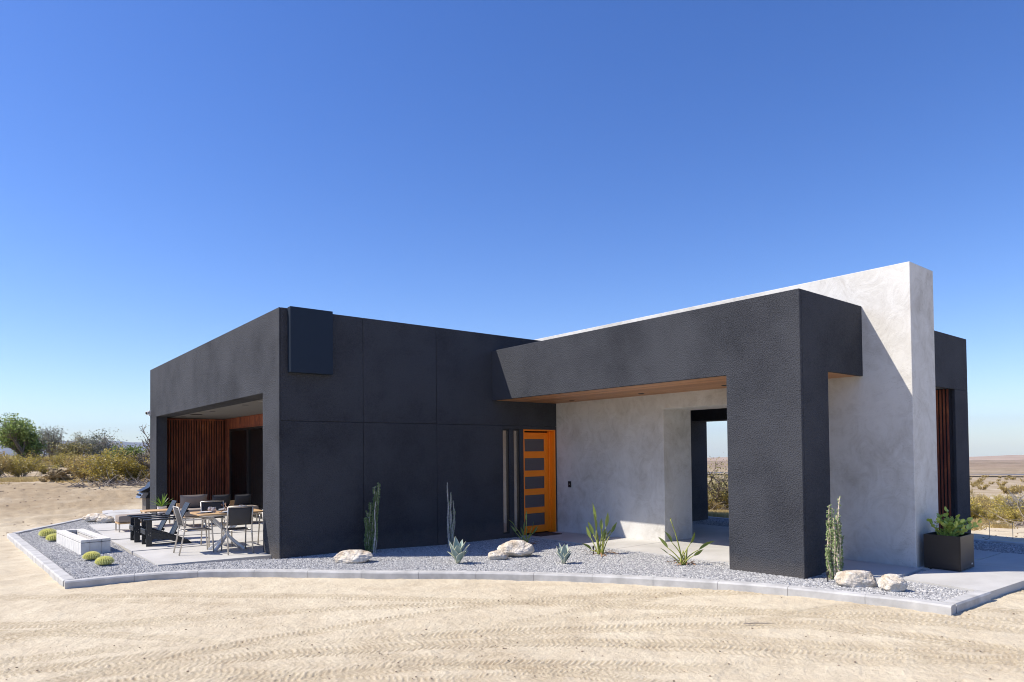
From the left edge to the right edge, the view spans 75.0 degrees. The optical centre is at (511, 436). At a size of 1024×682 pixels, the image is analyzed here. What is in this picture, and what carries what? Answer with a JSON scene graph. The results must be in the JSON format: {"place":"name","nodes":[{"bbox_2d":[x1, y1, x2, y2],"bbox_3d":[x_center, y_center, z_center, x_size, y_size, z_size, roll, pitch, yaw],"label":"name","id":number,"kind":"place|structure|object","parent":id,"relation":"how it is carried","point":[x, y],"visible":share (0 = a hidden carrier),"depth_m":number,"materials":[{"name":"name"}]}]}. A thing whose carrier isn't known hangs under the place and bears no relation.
{"place":"outdoors","nodes":[
{"label":"outdoors","id":0,"kind":"place"},
{"bbox_2d":[0,474,147,483],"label":"dry grass","id":1,"kind":"structure","parent":0,"point":[21,479],"depth_m":26.65,"materials":[{"name":"plant"}]},
{"bbox_2d":[0,440,149,455],"bbox_3d":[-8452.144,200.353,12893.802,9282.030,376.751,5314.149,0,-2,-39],"label":"mountains","id":2,"kind":"structure","parent":0,"point":[8,451],"depth_m":13221.73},
{"bbox_2d":[0,456,1023,681],"bbox_3d":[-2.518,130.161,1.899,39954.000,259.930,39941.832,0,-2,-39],"label":"ground","id":3,"kind":"structure","parent":0,"point":[276,620],"depth_m":6.52,"materials":[{"name":"sand"}]},
{"bbox_2d":[0,451,17,476],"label":"creosote bush","id":4,"kind":"object","parent":3,"relation":"on","point":[3,467],"visible":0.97,"depth_m":29.28,"materials":[{"name":"yellow plant"}]},
{"bbox_2d":[0,470,42,477],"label":"dead branches","id":5,"kind":"object","parent":3,"relation":"on","point":[5,476],"visible":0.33,"depth_m":29.13,"materials":[{"name":"brown wood"}]},
{"bbox_2d":[1,448,44,476],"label":"creosote bush","id":6,"kind":"object","parent":3,"relation":"on","point":[16,467],"visible":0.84,"depth_m":30.43,"materials":[{"name":"yellow plant"}]},
{"bbox_2d":[0,413,46,456],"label":"broadleaf tree","id":7,"kind":"object","parent":3,"relation":"on","point":[17,436],"visible":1,"depth_m":44.74,"materials":[{"name":"green plant"}]},
{"bbox_2d":[12,426,55,463],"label":"desert tree","id":8,"kind":"object","parent":3,"relation":"on","point":[43,438],"visible":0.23,"depth_m":47.12,"materials":[{"name":"grey plant"}]},
{"bbox_2d":[7,533,73,585],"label":"kerb","id":9,"kind":"structure","parent":3,"relation":"on","point":[55,572],"depth_m":10.66,"materials":[{"name":"concrete"}]},
{"bbox_2d":[32,462,61,474],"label":"creosote bush","id":10,"kind":"object","parent":3,"relation":"on","point":[41,468],"visible":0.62,"depth_m":33.46,"materials":[{"name":"yellow plant"}]},
{"bbox_2d":[36,422,67,464],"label":"desert tree","id":11,"kind":"object","parent":3,"relation":"on","point":[56,437],"visible":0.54,"depth_m":49.19,"materials":[{"name":"grey plant"}]},
{"bbox_2d":[38,468,79,481],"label":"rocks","id":12,"kind":"object","parent":3,"relation":"on","point":[56,474],"visible":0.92,"depth_m":26.23,"materials":[{"name":"stone"}]},
{"bbox_2d":[13,513,107,533],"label":"kerb","id":13,"kind":"structure","parent":3,"relation":"on","point":[42,527],"depth_m":15.42,"materials":[{"name":"concrete"}]},
{"bbox_2d":[42,451,80,466],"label":"creosote bush","id":14,"kind":"object","parent":3,"relation":"on","point":[56,460],"visible":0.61,"depth_m":42.69,"materials":[{"name":"yellow plant"}]},
{"bbox_2d":[0,483,136,535],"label":"loose stones","id":15,"kind":"object","parent":3,"relation":"on","point":[48,498],"visible":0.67,"depth_m":21.48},
{"bbox_2d":[43,439,95,466],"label":"desert tree","id":16,"kind":"object","parent":3,"relation":"on","point":[72,448],"visible":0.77,"depth_m":44.92,"materials":[{"name":"green plant"}]},
{"bbox_2d":[62,453,92,474],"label":"creosote bush","id":17,"kind":"object","parent":3,"relation":"on","point":[67,459],"visible":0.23,"depth_m":30.74,"materials":[{"name":"yellow plant"}]},
{"bbox_2d":[64,431,90,459],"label":"desert tree","id":18,"kind":"object","parent":3,"relation":"on","point":[77,437],"visible":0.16,"depth_m":50.39,"materials":[{"name":"grey plant"}]},
{"bbox_2d":[63,453,107,480],"bbox_3d":[-16.698,1.249,26.319,1.776,1.236,1.597,0,-1,-32],"label":"creosote bush","id":19,"kind":"object","parent":3,"relation":"on","point":[81,465],"visible":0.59,"depth_m":26.05,"materials":[{"name":"yellow plant"}]},
{"bbox_2d":[52,469,149,487],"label":"dead branches","id":20,"kind":"object","parent":3,"relation":"on","point":[95,484],"visible":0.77,"depth_m":24.61,"materials":[{"name":"brown wood"}]},
{"bbox_2d":[70,442,139,481],"bbox_3d":[-15.431,1.047,25.994,2.470,1.759,2.348,0,-1,-14],"label":"creosote bush","id":21,"kind":"object","parent":3,"relation":"on","point":[108,466],"visible":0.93,"depth_m":25.54,"materials":[{"name":"yellow plant"}]},
{"bbox_2d":[75,428,134,459],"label":"desert tree","id":22,"kind":"object","parent":3,"relation":"on","point":[101,444],"visible":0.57,"depth_m":46.54,"materials":[{"name":"grey plant"}]},
{"bbox_2d":[94,471,149,486],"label":"dead branches","id":23,"kind":"object","parent":3,"relation":"on","point":[141,481],"visible":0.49,"depth_m":24.72,"materials":[{"name":"brown wood"}]},
{"bbox_2d":[102,509,141,512],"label":"patio slab","id":24,"kind":"structure","parent":3,"relation":"on","point":[120,511],"depth_m":19.06,"materials":[{"name":"concrete"}]},
{"bbox_2d":[103,444,149,460],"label":"green shrub","id":25,"kind":"object","parent":3,"relation":"on","point":[131,449],"visible":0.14,"depth_m":39.63,"materials":[{"name":"green plant"}]},
{"bbox_2d":[113,452,149,482],"bbox_3d":[-14.817,1.240,26.382,1.543,1.317,2.038,0,-1,-17],"label":"creosote bush","id":26,"kind":"object","parent":3,"relation":"on","point":[132,468],"visible":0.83,"depth_m":25.96,"materials":[{"name":"green plant"}]},
{"bbox_2d":[120,425,149,471],"bbox_3d":[-13.885,0.784,26.661,3.427,2.646,3.090,0,-2,-39],"label":"bare tree","id":27,"kind":"object","parent":3,"relation":"on","point":[139,459],"visible":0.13,"depth_m":26.01,"materials":[{"name":"grey plant"}]},
{"bbox_2d":[105,512,226,522],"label":"patio slab","id":28,"kind":"structure","parent":3,"relation":"on","point":[114,514],"depth_m":18.36,"materials":[{"name":"concrete"}]},
{"bbox_2d":[136,482,149,509],"bbox_3d":[-10.204,1.649,19.029,0.818,0.949,0.600,0,-2,-39],"label":"grill","id":29,"kind":"object","parent":28,"relation":"on","point":[144,493],"visible":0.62,"depth_m":18.71,"materials":[{"name":"grey metal"}]},
{"bbox_2d":[152,495,170,518],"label":"spiky plant","id":30,"kind":"object","parent":28,"relation":"on","point":[162,506],"visible":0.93,"depth_m":16.72,"materials":[{"name":"green plant"}]},
{"bbox_2d":[89,517,262,530],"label":"patio slab","id":31,"kind":"structure","parent":3,"relation":"on","point":[107,527],"depth_m":15.60,"materials":[{"name":"concrete"}]},
{"bbox_2d":[140,509,174,524],"bbox_3d":[-8.197,1.872,15.477,0.650,0.355,0.563,0,-2,-39],"label":"coffee table","id":32,"kind":"object","parent":31,"relation":"on","point":[155,510],"visible":0.48,"depth_m":15.36,"materials":[{"name":"brown wood"}]},
{"bbox_2d":[98,523,262,540],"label":"patio slab","id":33,"kind":"structure","parent":3,"relation":"on","point":[117,534],"depth_m":14.21,"materials":[{"name":"concrete"}]},
{"bbox_2d":[115,513,149,531],"bbox_3d":[-8.242,1.860,14.552,0.640,0.345,0.480,0,-2,-39],"label":"ottoman","id":34,"kind":"object","parent":33,"relation":"on","point":[122,519],"visible":0.49,"depth_m":14.29,"materials":[{"name":"grey fabric"}]},
{"bbox_2d":[176,501,258,527],"bbox_3d":[-6.905,1.796,15.723,1.650,0.500,0.780,0,-2,-39],"label":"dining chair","id":35,"kind":"object","parent":33,"relation":"on","point":[187,514],"visible":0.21,"depth_m":15.18,"materials":[{"name":"beige"}]},
{"bbox_2d":[180,494,207,508],"bbox_3d":[-7.397,1.501,15.532,0.600,0.330,0.150,0,11,-39],"label":"cushion","id":36,"kind":"object","parent":35,"relation":"on","point":[194,500],"visible":0.77,"depth_m":15.47,"materials":[{"name":"beige fabric"}]},
{"bbox_2d":[212,494,230,505],"bbox_3d":[-6.929,1.520,15.939,0.420,0.300,0.150,0,11,-39],"label":"cushion","id":37,"kind":"object","parent":35,"relation":"on","point":[225,498],"visible":0.62,"depth_m":15.91,"materials":[{"name":"grey fabric"}]},
{"bbox_2d":[234,494,250,504],"bbox_3d":[-6.541,1.532,16.254,0.400,0.280,0.150,0,11,-39],"label":"cushion","id":38,"kind":"object","parent":35,"relation":"on","point":[244,499],"visible":0.97,"depth_m":16.20,"materials":[{"name":"grey fabric"}]},
{"bbox_2d":[111,531,262,553],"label":"patio slab","id":39,"kind":"structure","parent":3,"relation":"on","point":[129,546],"depth_m":12.64,"materials":[{"name":"concrete"}]},
{"bbox_2d":[127,500,176,541],"bbox_3d":[-6.958,1.626,12.973,0.823,0.744,0.570,0,-2,-39],"label":"adirondack chair","id":40,"kind":"object","parent":39,"relation":"on","point":[134,528],"visible":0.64,"depth_m":12.89,"materials":[{"name":"black wood"}]},
{"bbox_2d":[138,502,191,546],"bbox_3d":[-6.428,1.613,12.412,0.823,0.744,0.570,0,-2,-39],"label":"adirondack chair","id":41,"kind":"object","parent":39,"relation":"on","point":[148,532],"visible":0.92,"depth_m":12.29,"materials":[{"name":"black wood"}]},
{"bbox_2d":[64,569,955,615],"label":"kerb","id":42,"kind":"structure","parent":3,"relation":"on","point":[937,607],"depth_m":8.93,"materials":[{"name":"concrete"}]},
{"bbox_2d":[6,589,1023,681],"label":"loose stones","id":43,"kind":"object","parent":3,"relation":"on","point":[517,642],"visible":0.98,"depth_m":5.97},
{"bbox_2d":[17,518,1023,606],"bbox_3d":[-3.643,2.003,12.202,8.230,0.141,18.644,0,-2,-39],"label":"gravel","id":44,"kind":"structure","parent":3,"relation":"on","point":[534,571],"depth_m":9.80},
{"bbox_2d":[38,528,56,535],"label":"barrel cactus","id":45,"kind":"object","parent":44,"relation":"on","point":[45,531],"visible":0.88,"depth_m":13.51,"materials":[{"name":"green"}]},
{"bbox_2d":[45,533,56,540],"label":"barrel cactus","id":46,"kind":"object","parent":44,"relation":"on","point":[50,537],"visible":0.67,"depth_m":12.91,"materials":[{"name":"green"}]},
{"bbox_2d":[56,529,110,554],"bbox_3d":[-7.817,1.912,12.153,0.440,0.288,2.121,1,-2,-43],"label":"fire pit","id":47,"kind":"object","parent":44,"relation":"on","point":[81,541],"visible":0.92,"depth_m":11.59,"materials":[{"name":"grey concrete"}]},
{"bbox_2d":[82,551,100,559],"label":"barrel cactus","id":48,"kind":"object","parent":44,"relation":"on","point":[88,555],"visible":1,"depth_m":10.66,"materials":[{"name":"green"}]},
{"bbox_2d":[82,513,106,521],"bbox_3d":[-10.294,2.008,16.521,0.558,0.250,0.412,-1,-1,26],"label":"boulder","id":49,"kind":"object","parent":44,"relation":"on","point":[92,517],"visible":0.68,"depth_m":16.38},
{"bbox_2d":[94,555,114,564],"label":"barrel cactus","id":50,"kind":"object","parent":44,"relation":"on","point":[103,560],"visible":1,"depth_m":10.15,"materials":[{"name":"yellow"}]},
{"bbox_2d":[96,516,114,522],"bbox_3d":[-9.908,2.027,16.326,0.431,0.206,0.293,-1,-1,0],"label":"boulder","id":51,"kind":"object","parent":44,"relation":"on","point":[105,519],"visible":0.92,"depth_m":16.21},
{"bbox_2d":[334,550,372,563],"bbox_3d":[-2.437,1.867,10.343,0.612,0.237,0.376,-1,-1,0],"label":"boulder","id":52,"kind":"object","parent":44,"relation":"on","point":[353,556],"visible":0.93,"depth_m":10.23,"materials":[{"name":"stone"}]},
{"bbox_2d":[364,482,380,552],"bbox_3d":[-2.365,1.372,11.373,0.301,1.214,0.171,-1,-1,1],"label":"columnar cactus","id":53,"kind":"object","parent":44,"relation":"on","point":[370,540],"visible":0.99,"depth_m":11.35,"materials":[{"name":"green plant"}]},
{"bbox_2d":[446,483,455,547],"bbox_3d":[-1.089,1.423,12.112,0.186,1.202,0.111,-1,-1,-3],"label":"ocotillo","id":54,"kind":"object","parent":44,"relation":"on","point":[451,526],"visible":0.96,"depth_m":12.11,"materials":[{"name":"green plant"}]},
{"bbox_2d":[447,537,469,562],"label":"agave","id":55,"kind":"object","parent":44,"relation":"on","point":[458,553],"visible":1,"depth_m":10.12,"materials":[{"name":"green plant"}]},
{"bbox_2d":[488,550,508,559],"bbox_3d":[-0.203,1.881,10.611,0.336,0.143,0.250,-1,-1,0],"label":"boulder","id":56,"kind":"object","parent":44,"relation":"on","point":[497,555],"visible":1,"depth_m":10.52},
{"bbox_2d":[497,540,534,556],"bbox_3d":[0.074,1.851,10.919,0.624,0.322,0.373,-1,-1,6],"label":"boulder","id":57,"kind":"object","parent":44,"relation":"on","point":[516,548],"visible":0.85,"depth_m":10.80,"materials":[{"name":"stone"}]},
{"bbox_2d":[509,511,537,544],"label":"strelitzia","id":58,"kind":"object","parent":44,"relation":"on","point":[526,537],"visible":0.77,"depth_m":12.43,"materials":[{"name":"green plant"}]},
{"bbox_2d":[555,543,570,562],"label":"agave","id":59,"kind":"object","parent":44,"relation":"on","point":[564,553],"visible":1,"depth_m":10.00,"materials":[{"name":"green plant"}]},
{"bbox_2d":[582,505,617,556],"bbox_3d":[1.468,1.511,10.993,0.529,0.862,0.525,0,-2,-39],"label":"strelitzia","id":60,"kind":"object","parent":44,"relation":"on","point":[599,547],"visible":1,"depth_m":10.98,"materials":[{"name":"green plant"}]},
{"bbox_2d":[659,518,713,564],"bbox_3d":[2.554,1.523,9.770,0.642,0.693,0.562,0,-2,-39],"label":"strelitzia","id":61,"kind":"object","parent":44,"relation":"on","point":[683,559],"visible":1,"depth_m":9.73,"materials":[{"name":"green plant"}]},
{"bbox_2d":[825,496,844,579],"bbox_3d":[4.038,1.259,8.340,0.227,1.050,0.193,-1,-1,31],"label":"cactus","id":62,"kind":"object","parent":44,"relation":"on","point":[835,536],"visible":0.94,"depth_m":8.33,"materials":[{"name":"green plant"}]},
{"bbox_2d":[834,570,877,587],"bbox_3d":[4.100,1.708,7.939,0.480,0.233,0.250,-1,-1,9],"label":"boulder","id":63,"kind":"object","parent":44,"relation":"on","point":[854,578],"visible":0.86,"depth_m":7.85,"materials":[{"name":"stone"}]},
{"bbox_2d":[877,574,907,591],"bbox_3d":[4.379,1.689,7.659,0.298,0.233,0.262,-1,-1,0],"label":"boulder","id":64,"kind":"object","parent":44,"relation":"on","point":[892,582],"visible":0.94,"depth_m":7.58,"materials":[{"name":"stone"}]},
{"bbox_2d":[150,288,970,578],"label":"house","id":65,"kind":"structure","parent":3,"relation":"on","point":[308,429],"depth_m":11.64,"materials":[{"name":"paint"}]},
{"bbox_2d":[229,426,262,518],"bbox_3d":[-5.779,0.891,16.407,0.090,2.450,7.630,0,-2,-39],"label":"sliding door","id":66,"kind":"structure","parent":65,"relation":"in","point":[248,476],"depth_m":18.08,"materials":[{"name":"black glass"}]},
{"bbox_2d":[502,429,509,533],"bbox_3d":[-0.131,0.909,13.693,0.172,2.141,0.070,0,-2,-39],"label":"window","id":67,"kind":"structure","parent":65,"relation":"in","point":[505,432],"depth_m":13.70,"materials":[{"name":"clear glass"}]},
{"bbox_2d":[513,429,519,532],"bbox_3d":[0.090,0.911,13.872,0.164,2.141,0.070,0,-2,-39],"label":"window","id":68,"kind":"structure","parent":65,"relation":"in","point":[515,431],"depth_m":13.88,"materials":[{"name":"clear glass"}]},
{"bbox_2d":[523,429,555,534],"bbox_3d":[0.558,0.956,14.303,0.899,2.222,0.204,0,-2,-39],"label":"door","id":69,"kind":"structure","parent":65,"relation":"in","point":[539,448],"depth_m":14.43,"materials":[{"name":"orange paint"}]},
{"bbox_2d":[522,531,660,549],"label":"patio slab","id":70,"kind":"structure","parent":3,"relation":"on","point":[616,543],"depth_m":12.74,"materials":[{"name":"concrete"}]},
{"bbox_2d":[532,532,561,536],"bbox_3d":[0.717,2.028,13.908,0.600,0.016,0.380,0,-2,-39],"label":"doormat","id":71,"kind":"object","parent":70,"relation":"on","point":[545,534],"visible":1,"depth_m":13.82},
{"bbox_2d":[667,523,728,547],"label":"patio slab","id":72,"kind":"structure","parent":3,"relation":"on","point":[718,536],"depth_m":13.05,"materials":[{"name":"concrete"}]},
{"bbox_2d":[707,457,727,510],"bbox_3d":[7.080,1.683,22.741,2.566,2.371,3.423,-1,-1,6],"label":"palo verde tree","id":73,"kind":"object","parent":3,"relation":"on","point":[715,484],"visible":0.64,"depth_m":22.36,"materials":[{"name":"green plant"}]},
{"bbox_2d":[708,497,728,510],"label":"creosote bush","id":74,"kind":"object","parent":3,"relation":"on","point":[718,506],"visible":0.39,"depth_m":22.37,"materials":[{"name":"green plant"}]},
{"bbox_2d":[535,261,938,567],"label":"concrete wall","id":75,"kind":"structure","parent":3,"relation":"on","point":[624,463],"depth_m":9.68,"materials":[{"name":"paint"}]},
{"bbox_2d":[617,542,922,581],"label":"patio slab","id":76,"kind":"structure","parent":3,"relation":"on","point":[721,555],"depth_m":10.29,"materials":[{"name":"concrete"}]},
{"bbox_2d":[708,516,1023,544],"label":"kerb","id":77,"kind":"structure","parent":3,"relation":"on","point":[1004,542],"depth_m":12.12,"materials":[{"name":"concrete"}]},
{"bbox_2d":[918,550,1001,569],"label":"patio slab","id":78,"kind":"structure","parent":3,"relation":"on","point":[979,554],"depth_m":10.63,"materials":[{"name":"concrete"}]},
{"bbox_2d":[903,564,1023,598],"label":"patio slab","id":79,"kind":"structure","parent":3,"relation":"on","point":[995,581],"depth_m":8.18,"materials":[{"name":"concrete"}]},
{"bbox_2d":[924,531,973,570],"bbox_3d":[5.878,1.533,8.954,0.500,0.467,0.432,0,-2,-39],"label":"planter box","id":80,"kind":"object","parent":79,"relation":"on","point":[950,553],"visible":0.91,"depth_m":8.79,"materials":[{"name":"brown metal"}]},
{"bbox_2d":[927,507,981,535],"bbox_3d":[5.920,1.173,9.019,0.706,0.460,0.532,-1,-1,2],"label":"potted shrub","id":81,"kind":"object","parent":80,"relation":"in","point":[950,527],"visible":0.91,"depth_m":8.94,"materials":[{"name":"green plant"}]},
{"bbox_2d":[942,590,990,612],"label":"kerb","id":82,"kind":"structure","parent":3,"relation":"on","point":[969,600],"depth_m":7.13,"materials":[{"name":"concrete"}]},
{"bbox_2d":[970,499,981,511],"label":"creosote bush","id":83,"kind":"object","parent":3,"relation":"on","point":[971,504],"visible":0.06,"depth_m":18.20,"materials":[{"name":"yellow plant"}]},
{"bbox_2d":[970,492,987,500],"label":"creosote bush","id":84,"kind":"object","parent":3,"relation":"on","point":[977,496],"visible":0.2,"depth_m":40.80,"materials":[{"name":"yellow plant"}]},
{"bbox_2d":[970,500,990,517],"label":"creosote bush","id":85,"kind":"object","parent":3,"relation":"on","point":[976,510],"visible":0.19,"depth_m":18.29,"materials":[{"name":"yellow plant"}]},
{"bbox_2d":[974,483,989,489],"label":"creosote bush","id":86,"kind":"object","parent":3,"relation":"on","point":[978,486],"visible":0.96,"depth_m":86.94,"materials":[{"name":"yellow plant"}]},
{"bbox_2d":[972,495,994,512],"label":"creosote bush","id":87,"kind":"object","parent":3,"relation":"on","point":[986,499],"visible":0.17,"depth_m":23.81,"materials":[{"name":"yellow plant"}]},
{"bbox_2d":[973,496,1000,515],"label":"creosote bush","id":88,"kind":"object","parent":3,"relation":"on","point":[984,507],"visible":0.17,"depth_m":20.62,"materials":[{"name":"yellow plant"}]},
{"bbox_2d":[972,507,1004,521],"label":"creosote bush","id":89,"kind":"object","parent":3,"relation":"on","point":[992,516],"visible":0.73,"depth_m":18.04,"materials":[{"name":"yellow plant"}]},
{"bbox_2d":[974,553,1023,568],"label":"patio slab","id":90,"kind":"structure","parent":3,"relation":"on","point":[1011,560],"depth_m":9.94,"materials":[{"name":"concrete"}]},
{"bbox_2d":[975,502,1023,527],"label":"dead branches","id":91,"kind":"object","parent":3,"relation":"on","point":[1018,525],"visible":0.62,"depth_m":16.57,"materials":[{"name":"brown wood"}]},
{"bbox_2d":[985,495,1023,511],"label":"creosote bush","id":92,"kind":"object","parent":3,"relation":"on","point":[998,498],"visible":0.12,"depth_m":21.22,"materials":[{"name":"yellow plant"}]},
{"bbox_2d":[996,512,1015,522],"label":"creosote bush","id":93,"kind":"object","parent":3,"relation":"on","point":[1001,519],"visible":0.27,"depth_m":18.48,"materials":[{"name":"yellow plant"}]},
{"bbox_2d":[990,500,1023,515],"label":"creosote bush","id":94,"kind":"object","parent":3,"relation":"on","point":[1004,506],"visible":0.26,"depth_m":18.92,"materials":[{"name":"yellow plant"}]},
{"bbox_2d":[997,484,1020,493],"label":"creosote bush","id":95,"kind":"object","parent":3,"relation":"on","point":[1004,489],"visible":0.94,"depth_m":70.84,"materials":[{"name":"yellow plant"}]},
{"bbox_2d":[997,490,1023,510],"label":"desert tree","id":96,"kind":"object","parent":3,"relation":"on","point":[1020,500],"visible":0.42,"depth_m":19.06,"materials":[{"name":"grey plant"}]},
{"bbox_2d":[998,505,1023,523],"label":"creosote bush","id":97,"kind":"object","parent":3,"relation":"on","point":[1013,515],"visible":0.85,"depth_m":17.13,"materials":[{"name":"yellow plant"}]},
{"bbox_2d":[0,0,1023,457],"label":"sky","id":98,"kind":"structure","parent":0,"point":[176,175],"materials":[{"name":"blue"}]},
{"bbox_2d":[708,509,1017,530],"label":"dry grass","id":99,"kind":"structure","parent":0,"point":[719,513],"depth_m":16.07,"materials":[{"name":"plant"}]},
{"bbox_2d":[707,455,1023,460],"bbox_3d":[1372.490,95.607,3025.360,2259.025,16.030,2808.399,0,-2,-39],"label":"hills","id":100,"kind":"structure","parent":0,"point":[1011,457],"depth_m":2631.59,"materials":[{"name":"beige soil"}]},
{"bbox_2d":[708,472,1023,474],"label":"road","id":101,"kind":"structure","parent":0,"point":[975,474],"depth_m":321.35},
{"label":"joint bed","id":102,"kind":"structure","parent":0,"visible":0},
{"bbox_2d":[133,541,271,565],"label":"patio slab","id":103,"kind":"structure","parent":102,"relation":"on","point":[188,555],"depth_m":11.06,"materials":[{"name":"concrete"}]},
{"bbox_2d":[173,506,214,555],"bbox_3d":[-5.386,1.562,11.313,0.570,0.799,0.430,0,-2,-39],"label":"dining chair","id":104,"kind":"object","parent":103,"relation":"on","point":[178,515],"visible":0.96,"depth_m":11.28,"materials":[{"name":"beige metal"}]},
{"bbox_2d":[200,500,232,547],"bbox_3d":[-5.380,1.577,12.169,0.430,0.799,0.570,0,-2,-39],"label":"dining chair","id":105,"kind":"object","parent":103,"relation":"on","point":[207,504],"visible":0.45,"depth_m":12.30,"materials":[{"name":"beige metal"}]},
{"bbox_2d":[190,509,262,551],"bbox_3d":[-4.974,1.643,11.681,1.080,0.681,0.740,0,-2,-39],"label":"dining table","id":106,"kind":"object","parent":103,"relation":"on","point":[217,544],"visible":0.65,"depth_m":11.61,"materials":[{"name":"brown wood"}]},
{"bbox_2d":[221,505,253,554],"bbox_3d":[-4.657,1.558,11.333,0.430,0.799,0.570,0,-2,-34],"label":"dining chair","id":107,"kind":"object","parent":103,"relation":"on","point":[237,515],"visible":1,"depth_m":11.16,"materials":[{"name":"beige metal"}]},
{"bbox_2d":[257,512,262,543],"bbox_3d":[-4.320,1.572,12.276,0.570,0.799,0.430,0,-2,-39],"label":"dining chair","id":108,"kind":"object","parent":103,"relation":"on","point":[259,513],"visible":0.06,"depth_m":12.26,"materials":[{"name":"beige metal"}]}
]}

